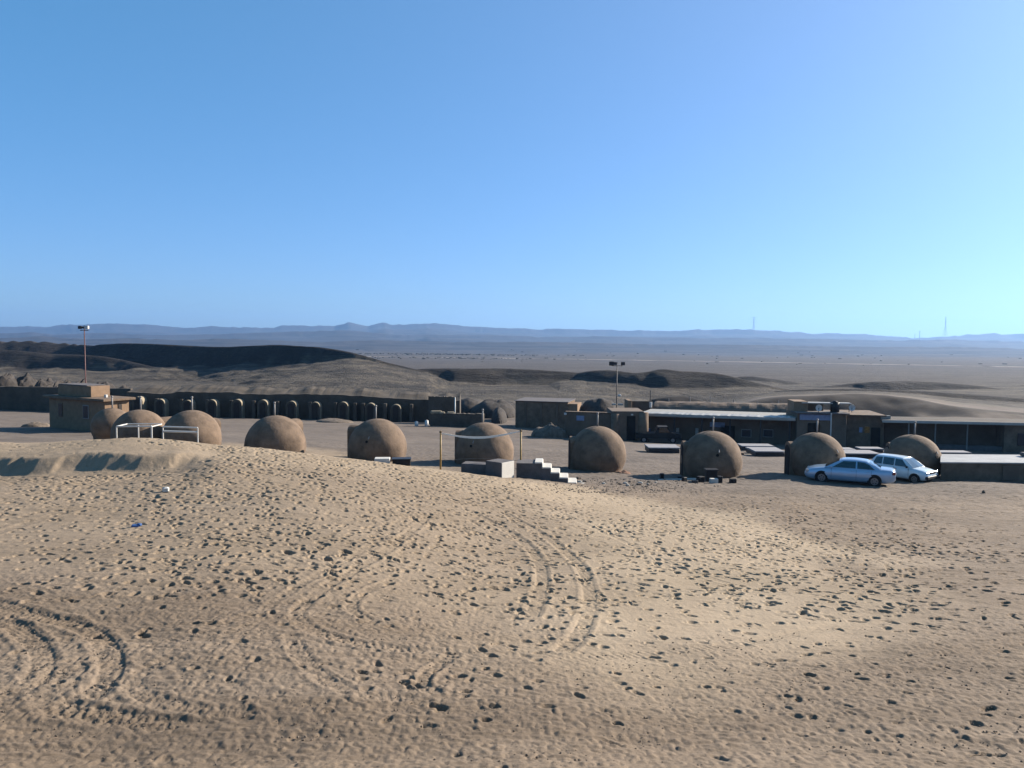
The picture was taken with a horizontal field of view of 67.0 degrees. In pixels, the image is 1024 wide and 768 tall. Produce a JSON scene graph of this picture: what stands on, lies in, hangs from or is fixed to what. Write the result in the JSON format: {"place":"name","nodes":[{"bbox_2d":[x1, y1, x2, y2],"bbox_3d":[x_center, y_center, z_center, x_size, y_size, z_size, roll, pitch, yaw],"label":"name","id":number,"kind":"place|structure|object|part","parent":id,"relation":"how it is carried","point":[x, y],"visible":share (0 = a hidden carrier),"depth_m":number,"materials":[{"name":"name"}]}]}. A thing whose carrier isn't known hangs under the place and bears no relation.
{"place":"outdoors","nodes":[
{"label":"outdoors","id":0,"kind":"place"},
{"bbox_2d":[0,322,1023,767],"bbox_3d":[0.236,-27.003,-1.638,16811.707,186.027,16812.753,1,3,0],"label":"ground","id":1,"kind":"structure","parent":0,"point":[454,562],"depth_m":16.16,"materials":[{"name":"beige sand"}]},
{"bbox_2d":[0,373,17,386],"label":"mud ruin","id":2,"kind":"object","parent":1,"relation":"on","point":[6,379],"visible":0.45,"depth_m":110.97,"materials":[{"name":"soil"}]},
{"bbox_2d":[17,372,37,386],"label":"mud ruin","id":3,"kind":"object","parent":1,"relation":"on","point":[27,380],"visible":0.31,"depth_m":113.30,"materials":[{"name":"soil"}]},
{"bbox_2d":[21,422,49,426],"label":"earth heap","id":4,"kind":"object","parent":1,"relation":"on","point":[35,424],"visible":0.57,"depth_m":67.63,"materials":[{"name":"beige soil"}]},
{"bbox_2d":[34,378,53,386],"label":"mud ruin","id":5,"kind":"object","parent":1,"relation":"on","point":[49,382],"visible":0.25,"depth_m":112.18,"materials":[{"name":"soil"}]},
{"bbox_2d":[53,379,70,386],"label":"mud ruin","id":6,"kind":"object","parent":1,"relation":"on","point":[56,383],"visible":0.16,"depth_m":110.87,"materials":[{"name":"soil"}]},
{"bbox_2d":[0,386,132,411],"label":"long wall","id":7,"kind":"structure","parent":1,"relation":"on","point":[19,398],"depth_m":99.26,"materials":[{"name":"brick"}]},
{"bbox_2d":[76,378,86,382],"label":"mud ruin","id":8,"kind":"object","parent":1,"relation":"on","point":[81,381],"visible":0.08,"depth_m":112.73,"materials":[{"name":"soil"}]},
{"bbox_2d":[78,325,88,382],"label":"floodlight mast","id":9,"kind":"object","parent":1,"relation":"on","point":[84,327],"visible":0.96,"depth_m":69.86,"materials":[{"name":"metal"}]},
{"bbox_2d":[42,383,135,430],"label":"guardhouse","id":10,"kind":"structure","parent":1,"relation":"on","point":[76,406],"depth_m":64.65,"materials":[{"name":"brown concrete"}]},
{"bbox_2d":[58,403,62,416],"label":"window","id":11,"kind":"structure","parent":10,"relation":"in","point":[60,405],"depth_m":65.40,"materials":[{"name":"grey paint"}]},
{"bbox_2d":[83,405,88,418],"bbox_3d":[-35.194,2.308,63.871,0.760,1.150,0.095,2,4,28],"label":"window","id":12,"kind":"structure","parent":10,"relation":"in","point":[85,407],"depth_m":63.79,"materials":[{"name":"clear glass"}]},
{"bbox_2d":[97,382,114,387],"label":"mud ruin","id":13,"kind":"object","parent":1,"relation":"on","point":[110,385],"visible":0.09,"depth_m":113.12,"materials":[{"name":"soil"}]},
{"bbox_2d":[90,396,125,438],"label":"mud dome hut","id":14,"kind":"object","parent":1,"relation":"on","point":[102,422],"visible":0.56,"depth_m":50.23,"materials":[{"name":"paint"}]},
{"bbox_2d":[131,523,141,526],"bbox_3d":[-9.308,3.515,19.185,0.241,0.110,0.140,-1,4,-23],"label":"plastic bag","id":15,"kind":"object","parent":1,"relation":"on","point":[136,525],"visible":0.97,"depth_m":19.15,"materials":[{"name":"blue plastic"}]},
{"bbox_2d":[116,423,161,437],"bbox_3d":[-17.350,2.510,36.025,1.681,1.276,1.066,1,3,0],"label":"metal frame","id":16,"kind":"object","parent":1,"relation":"on","point":[151,424],"visible":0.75,"depth_m":36.25,"materials":[{"name":"white paint"}]},
{"bbox_2d":[110,396,171,438],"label":"mud dome hut","id":17,"kind":"object","parent":1,"relation":"on","point":[140,415],"visible":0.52,"depth_m":45.73,"materials":[{"name":"paint"}]},
{"bbox_2d":[162,487,168,492],"bbox_3d":[-10.548,3.222,23.564,0.200,0.180,0.140,-1,4,-23],"label":"paper scrap","id":18,"kind":"object","parent":1,"relation":"on","point":[165,489],"visible":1,"depth_m":23.51,"materials":[{"name":"white paper"}]},
{"bbox_2d":[162,426,198,441],"bbox_3d":[-15.230,2.566,35.529,1.656,1.274,0.091,1,3,0],"label":"metal frame","id":19,"kind":"object","parent":1,"relation":"on","point":[163,430],"visible":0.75,"depth_m":35.47,"materials":[{"name":"white paint"}]},
{"bbox_2d":[161,396,221,444],"bbox_3d":[-19.161,2.640,46.264,3.342,3.784,3.348,-1,4,-22],"label":"mud dome hut","id":20,"kind":"object","parent":1,"relation":"on","point":[209,428],"visible":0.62,"depth_m":45.25,"materials":[{"name":"paint"}]},
{"bbox_2d":[244,402,305,452],"bbox_3d":[-14.141,2.801,46.375,3.564,3.479,3.764,1,3,0],"label":"mud dome hut","id":21,"kind":"object","parent":1,"relation":"on","point":[278,432],"visible":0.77,"depth_m":45.11,"materials":[{"name":"paint"}]},
{"bbox_2d":[126,385,460,421],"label":"arched building","id":22,"kind":"structure","parent":1,"relation":"on","point":[308,402],"depth_m":95.93,"materials":[{"name":"concrete"}]},
{"bbox_2d":[316,418,353,422],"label":"rubble heap","id":23,"kind":"object","parent":1,"relation":"on","point":[331,420],"visible":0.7,"depth_m":89.20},
{"bbox_2d":[347,405,406,461],"bbox_3d":[-8.171,3.079,46.785,3.599,3.596,3.552,1,3,0],"label":"mud dome hut","id":24,"kind":"object","parent":1,"relation":"on","point":[370,440],"visible":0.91,"depth_m":45.54,"materials":[{"name":"soil"}]},
{"bbox_2d":[374,457,389,462],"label":"white slab","id":25,"kind":"structure","parent":1,"relation":"on","point":[383,459],"depth_m":33.64,"materials":[{"name":"white concrete"}]},
{"bbox_2d":[392,457,410,465],"bbox_3d":[-4.864,3.416,34.072,0.840,0.310,0.580,0,4,-9],"label":"black box","id":26,"kind":"object","parent":1,"relation":"on","point":[405,461],"visible":0.91,"depth_m":33.82,"materials":[{"name":"plastic"}]},
{"bbox_2d":[439,431,441,469],"bbox_3d":[-3.582,3.594,38.791,0.133,2.493,0.140,1,3,0],"label":"net pole","id":27,"kind":"object","parent":1,"relation":"on","point":[440,432],"visible":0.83,"depth_m":38.74,"materials":[{"name":"wood"}]},
{"bbox_2d":[428,396,453,422],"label":"end wall","id":28,"kind":"structure","parent":1,"relation":"on","point":[445,404],"depth_m":93.09,"materials":[{"name":"concrete"}]},
{"bbox_2d":[454,397,455,412],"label":"white post","id":29,"kind":"object","parent":1,"relation":"on","point":[455,404],"visible":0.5,"depth_m":91.77,"materials":[{"name":"metal"}]},
{"bbox_2d":[430,413,483,426],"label":"wall","id":30,"kind":"structure","parent":1,"relation":"on","point":[456,419],"depth_m":87.95,"materials":[{"name":"concrete"}]},
{"bbox_2d":[431,410,441,413],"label":"stone block","id":31,"kind":"structure","parent":30,"relation":"on","point":[435,411],"depth_m":88.33,"materials":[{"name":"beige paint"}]},
{"bbox_2d":[461,398,480,412],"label":"earth mound","id":32,"kind":"object","parent":1,"relation":"on","point":[468,405],"visible":0.37,"depth_m":109.68,"materials":[{"name":"soil"}]},
{"bbox_2d":[461,461,485,474],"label":"concrete block","id":33,"kind":"structure","parent":1,"relation":"on","point":[473,467],"depth_m":37.57,"materials":[{"name":"grey concrete"}]},
{"bbox_2d":[454,409,513,464],"bbox_3d":[-1.670,3.337,46.773,3.573,3.654,3.648,1,3,0],"label":"mud dome hut","id":34,"kind":"object","parent":1,"relation":"on","point":[499,447],"visible":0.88,"depth_m":45.54,"materials":[{"name":"soil"}]},
{"bbox_2d":[470,399,514,418],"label":"earth mound","id":35,"kind":"object","parent":1,"relation":"on","point":[488,406],"visible":0.59,"depth_m":106.16,"materials":[{"name":"soil"}]},
{"bbox_2d":[491,407,506,423],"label":"earth mound","id":36,"kind":"object","parent":1,"relation":"on","point":[499,416],"visible":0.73,"depth_m":97.78,"materials":[{"name":"soil"}]},
{"bbox_2d":[486,459,513,477],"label":"concrete block","id":37,"kind":"structure","parent":1,"relation":"on","point":[502,468],"depth_m":36.97,"materials":[{"name":"white concrete"}]},
{"bbox_2d":[1,477,1022,765],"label":"loose stones","id":38,"kind":"object","parent":1,"relation":"on","point":[523,673],"visible":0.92,"depth_m":10.05,"materials":[{"name":"grey stone"}]},
{"bbox_2d":[520,430,521,459],"bbox_3d":[0.439,3.736,38.897,0.133,2.872,0.140,1,3,0],"label":"net pole","id":39,"kind":"object","parent":1,"relation":"on","point":[520,444],"visible":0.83,"depth_m":38.82,"materials":[{"name":"wood"}]},
{"bbox_2d":[441,431,519,460],"bbox_3d":[-1.567,3.094,38.809,4.025,1.556,0.024,0,3,-1],"label":"volleyball net","id":40,"kind":"object","parent":39,"relation":"hanging from","point":[480,437],"visible":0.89,"depth_m":38.78,"materials":[{"name":"white fabric"}]},
{"bbox_2d":[514,397,580,429],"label":"box building","id":41,"kind":"structure","parent":1,"relation":"on","point":[531,412],"depth_m":89.72,"materials":[{"name":"paint"}]},
{"bbox_2d":[531,422,567,437],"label":"spoil heap","id":42,"kind":"object","parent":1,"relation":"on","point":[550,430],"visible":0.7,"depth_m":77.48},
{"bbox_2d":[516,458,583,483],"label":"concrete stairs","id":43,"kind":"structure","parent":1,"relation":"on","point":[537,468],"depth_m":37.88,"materials":[{"name":"white concrete"}]},
{"bbox_2d":[564,411,610,436],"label":"courtyard wall","id":44,"kind":"structure","parent":1,"relation":"on","point":[577,422],"depth_m":77.98,"materials":[{"name":"grey paint"}]},
{"bbox_2d":[568,413,625,471],"bbox_3d":[5.087,3.577,46.089,3.399,3.760,3.409,1,3,0],"label":"mud dome hut","id":45,"kind":"object","parent":1,"relation":"on","point":[597,448],"visible":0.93,"depth_m":44.90,"materials":[{"name":"soil"}]},
{"bbox_2d":[581,398,615,411],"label":"vault ruin","id":46,"kind":"object","parent":1,"relation":"on","point":[597,405],"visible":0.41,"depth_m":90.24,"materials":[{"name":"soil"}]},
{"bbox_2d":[609,361,624,407],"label":"floodlight mast","id":47,"kind":"object","parent":1,"relation":"on","point":[611,363],"visible":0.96,"depth_m":87.96,"materials":[{"name":"metal"}]},
{"bbox_2d":[615,470,630,473],"bbox_3d":[6.454,5.181,44.993,1.150,0.386,0.770,1,3,0],"label":"rusty rubble","id":48,"kind":"object","parent":1,"relation":"on","point":[624,472],"visible":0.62,"depth_m":44.84,"materials":[{"name":"brown stone"}]},
{"bbox_2d":[607,408,647,441],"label":"gatehouse","id":49,"kind":"object","parent":1,"relation":"on","point":[627,424],"visible":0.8,"depth_m":76.82,"materials":[{"name":"grey paint"}]},
{"bbox_2d":[626,416,635,439],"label":"doorway","id":50,"kind":"structure","parent":49,"relation":"in","point":[630,419],"depth_m":76.82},
{"bbox_2d":[624,399,631,407],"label":"pier","id":51,"kind":"structure","parent":1,"relation":"on","point":[627,403],"depth_m":88.44,"materials":[{"name":"beige brick"}]},
{"bbox_2d":[632,400,651,410],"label":"back wall","id":52,"kind":"structure","parent":1,"relation":"on","point":[642,405],"depth_m":90.31,"materials":[{"name":"concrete"}]},
{"bbox_2d":[636,425,680,442],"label":"pickup truck","id":53,"kind":"object","parent":1,"relation":"on","point":[661,432],"visible":0.94,"depth_m":76.12,"materials":[{"name":"black metal"}]},
{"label":"side window","id":54,"kind":"part","parent":53,"relation":"part of","materials":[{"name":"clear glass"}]},
{"bbox_2d":[644,444,679,452],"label":"sitting platform","id":55,"kind":"structure","parent":1,"relation":"on","point":[661,448],"depth_m":61.47,"materials":[{"name":"concrete"}]},
{"bbox_2d":[658,478,695,479],"bbox_3d":[9.208,5.309,42.795,2.400,0.120,0.160,0,4,-9],"label":"plank","id":56,"kind":"object","parent":1,"relation":"on","point":[681,479],"visible":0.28,"depth_m":42.79,"materials":[{"name":"grey wood"}]},
{"bbox_2d":[356,349,1021,363],"bbox_3d":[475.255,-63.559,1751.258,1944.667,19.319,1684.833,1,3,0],"label":"scattered scrub","id":57,"kind":"object","parent":1,"relation":"on","point":[514,355],"visible":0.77,"depth_m":1586.96,"materials":[{"name":"plant"}]},
{"bbox_2d":[696,476,704,482],"bbox_3d":[10.151,5.171,41.684,0.360,0.400,0.300,-1,4,-23],"label":"block","id":58,"kind":"object","parent":1,"relation":"on","point":[700,479],"depth_m":41.57,"materials":[{"name":"black stone"}]},
{"bbox_2d":[704,468,718,481],"bbox_3d":[10.909,5.009,42.375,0.700,0.720,0.580,1,3,0],"label":"pedestal","id":59,"kind":"object","parent":1,"relation":"on","point":[710,473],"visible":0.78,"depth_m":42.13,"materials":[{"name":"black stone"}]},
{"bbox_2d":[680,417,743,477],"bbox_3d":[11.713,3.814,45.294,3.582,3.758,3.478,1,3,0],"label":"mud dome hut","id":60,"kind":"object","parent":1,"relation":"on","point":[721,452],"visible":0.83,"depth_m":44.11,"materials":[{"name":"soil"}]},
{"bbox_2d":[709,478,717,482],"bbox_3d":[10.818,5.225,41.487,0.420,0.320,0.300,0,3,-3],"label":"white crate","id":61,"kind":"object","parent":1,"relation":"on","point":[713,480],"visible":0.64,"depth_m":41.34,"materials":[{"name":"white plastic"}]},
{"bbox_2d":[644,409,795,443],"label":"canopy building","id":62,"kind":"structure","parent":1,"relation":"on","point":[760,427],"depth_m":78.46,"materials":[{"name":"grey paint"}]},
{"bbox_2d":[721,426,734,440],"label":"doorway","id":63,"kind":"structure","parent":62,"relation":"in","point":[725,430],"depth_m":78.74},
{"bbox_2d":[741,429,751,436],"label":"window","id":64,"kind":"structure","parent":62,"relation":"in","point":[744,432],"depth_m":78.07,"materials":[{"name":"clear glass"}]},
{"bbox_2d":[763,429,772,437],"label":"window","id":65,"kind":"structure","parent":62,"relation":"in","point":[766,432],"depth_m":77.28,"materials":[{"name":"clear glass"}]},
{"bbox_2d":[652,396,787,412],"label":"vaulted building","id":66,"kind":"structure","parent":1,"relation":"on","point":[778,407],"depth_m":89.31,"materials":[{"name":"brown paint"}]},
{"bbox_2d":[717,476,722,482],"bbox_3d":[11.160,5.171,41.583,0.240,0.440,0.300,0,3,-6],"label":"block","id":67,"kind":"object","parent":1,"relation":"on","point":[720,479],"depth_m":41.44,"materials":[{"name":"grey concrete"}]},
{"bbox_2d":[729,478,736,482],"bbox_3d":[11.876,5.241,41.587,0.360,0.300,0.200,0,3,-6],"label":"block","id":68,"kind":"object","parent":1,"relation":"on","point":[732,480],"depth_m":41.49,"materials":[{"name":"black stone"}]},
{"bbox_2d":[737,443,773,450],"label":"sitting platform","id":69,"kind":"structure","parent":1,"relation":"on","point":[742,446],"depth_m":68.51,"materials":[{"name":"concrete"}]},
{"bbox_2d":[745,447,778,452],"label":"sitting platform","id":70,"kind":"structure","parent":1,"relation":"on","point":[758,447],"depth_m":65.95,"materials":[{"name":"concrete"}]},
{"bbox_2d":[747,448,784,456],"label":"sitting platform","id":71,"kind":"structure","parent":1,"relation":"on","point":[760,452],"depth_m":60.59,"materials":[{"name":"concrete"}]},
{"bbox_2d":[784,419,845,476],"bbox_3d":[17.982,3.913,45.797,3.374,3.704,3.326,1,3,0],"label":"mud dome hut","id":72,"kind":"object","parent":1,"relation":"on","point":[803,452],"visible":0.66,"depth_m":44.86,"materials":[{"name":"soil"}]},
{"bbox_2d":[786,399,849,446],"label":"service room","id":73,"kind":"object","parent":1,"relation":"on","point":[833,424],"visible":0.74,"depth_m":74.13,"materials":[{"name":"grey paint"}]},
{"bbox_2d":[808,423,819,432],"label":"door","id":74,"kind":"structure","parent":73,"relation":"in","point":[811,426],"depth_m":74.13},
{"bbox_2d":[816,405,821,412],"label":"satellite dish","id":75,"kind":"object","parent":73,"relation":"on","point":[818,408],"visible":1,"depth_m":74.12,"materials":[{"name":"metal"}]},
{"bbox_2d":[830,401,839,411],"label":"water tank","id":76,"kind":"object","parent":73,"relation":"on","point":[835,406],"visible":1,"depth_m":74.50,"materials":[{"name":"black plastic"}]},
{"bbox_2d":[842,447,855,449],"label":"sitting platform","id":77,"kind":"structure","parent":1,"relation":"on","point":[846,448],"depth_m":66.24,"materials":[{"name":"concrete"}]},
{"bbox_2d":[804,457,895,486],"bbox_3d":[18.497,4.736,42.348,4.565,1.401,1.862,2,4,26],"label":"parked car","id":78,"kind":"object","parent":1,"relation":"on","point":[857,470],"visible":0.99,"depth_m":41.63,"materials":[{"name":"blue metal"}]},
{"bbox_3d":[17.968,4.338,41.825,1.146,0.349,0.184,2,4,26],"label":"side window","id":79,"kind":"part","parent":78,"relation":"part of","materials":[{"name":"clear glass"}]},
{"bbox_3d":[18.939,4.375,41.356,0.859,0.349,0.184,2,4,26],"label":"side window","id":80,"kind":"part","parent":78,"relation":"part of","materials":[{"name":"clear glass"}]},
{"bbox_3d":[19.674,4.375,41.757,0.699,0.383,1.375,2,4,26],"label":"rear window","id":81,"kind":"part","parent":78,"relation":"part of","materials":[{"name":"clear glass"}]},
{"bbox_2d":[844,450,879,457],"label":"sitting platform","id":82,"kind":"structure","parent":1,"relation":"on","point":[862,453],"depth_m":61.66,"materials":[{"name":"concrete"}]},
{"bbox_2d":[839,410,890,447],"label":"kiosk building","id":83,"kind":"structure","parent":1,"relation":"on","point":[864,428],"depth_m":75.16,"materials":[{"name":"paint"}]},
{"bbox_2d":[849,405,854,411],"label":"satellite dish","id":84,"kind":"object","parent":83,"relation":"on","point":[851,408],"visible":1,"depth_m":74.55,"materials":[{"name":"metal"}]},
{"bbox_2d":[870,427,880,446],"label":"door","id":85,"kind":"structure","parent":83,"relation":"in","point":[875,431],"depth_m":74.97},
{"bbox_2d":[855,447,883,452],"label":"sitting platform","id":86,"kind":"structure","parent":1,"relation":"on","point":[877,449],"depth_m":66.83,"materials":[{"name":"concrete"}]},
{"bbox_2d":[871,453,938,481],"bbox_3d":[22.315,4.807,44.253,1.684,1.396,3.551,-2,4,-36],"label":"parked car","id":87,"kind":"object","parent":1,"relation":"on","point":[910,469],"visible":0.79,"depth_m":43.54,"materials":[{"name":"white paint"}]},
{"bbox_3d":[21.174,4.365,44.744,0.149,0.386,0.506,-2,4,-36],"label":"side window","id":88,"kind":"part","parent":87,"relation":"part of","materials":[{"name":"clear glass"}]},
{"bbox_3d":[21.548,4.397,44.232,0.150,0.391,0.616,-2,4,-36],"label":"side window","id":89,"kind":"part","parent":87,"relation":"part of","materials":[{"name":"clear glass"}]},
{"bbox_3d":[21.985,4.440,43.630,0.149,0.386,0.727,-2,4,-36],"label":"side window","id":90,"kind":"part","parent":87,"relation":"part of","materials":[{"name":"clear glass"}]},
{"bbox_2d":[883,421,941,475],"bbox_3d":[24.376,4.109,47.116,3.365,3.674,3.331,1,3,0],"label":"mud dome hut","id":91,"kind":"object","parent":1,"relation":"on","point":[924,451],"visible":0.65,"depth_m":46.00,"materials":[{"name":"soil"}]},
{"bbox_2d":[881,416,1023,451],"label":"long shed","id":92,"kind":"structure","parent":1,"relation":"on","point":[981,434],"depth_m":73.73,"materials":[{"name":"grey paint"}]},
{"bbox_2d":[1017,433,1023,445],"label":"window","id":93,"kind":"structure","parent":92,"relation":"in","point":[1020,440],"depth_m":69.90,"materials":[{"name":"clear glass"}]},
{"bbox_2d":[940,450,971,453],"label":"sitting platform","id":94,"kind":"structure","parent":1,"relation":"on","point":[953,452],"depth_m":62.59,"materials":[{"name":"concrete"}]},
{"bbox_2d":[940,452,1023,481],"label":"terrace wall","id":95,"kind":"structure","parent":1,"relation":"on","point":[984,467],"depth_m":43.78,"materials":[{"name":"paint"}]},
{"bbox_2d":[0,0,1023,337],"label":"sky","id":96,"kind":"structure","parent":0,"point":[805,166],"materials":[{"name":"blue"}]},
{"bbox_2d":[367,356,1012,366],"bbox_3d":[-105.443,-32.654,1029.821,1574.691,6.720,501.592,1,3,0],"label":"dirt road","id":97,"kind":"structure","parent":0,"point":[725,361],"depth_m":1056.37,"materials":[{"name":"beige soil"}]},
{"bbox_2d":[802,402,832,403],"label":"roof slab","id":98,"kind":"object","parent":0,"point":[816,403],"visible":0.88,"depth_m":74.86,"materials":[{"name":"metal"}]}
]}

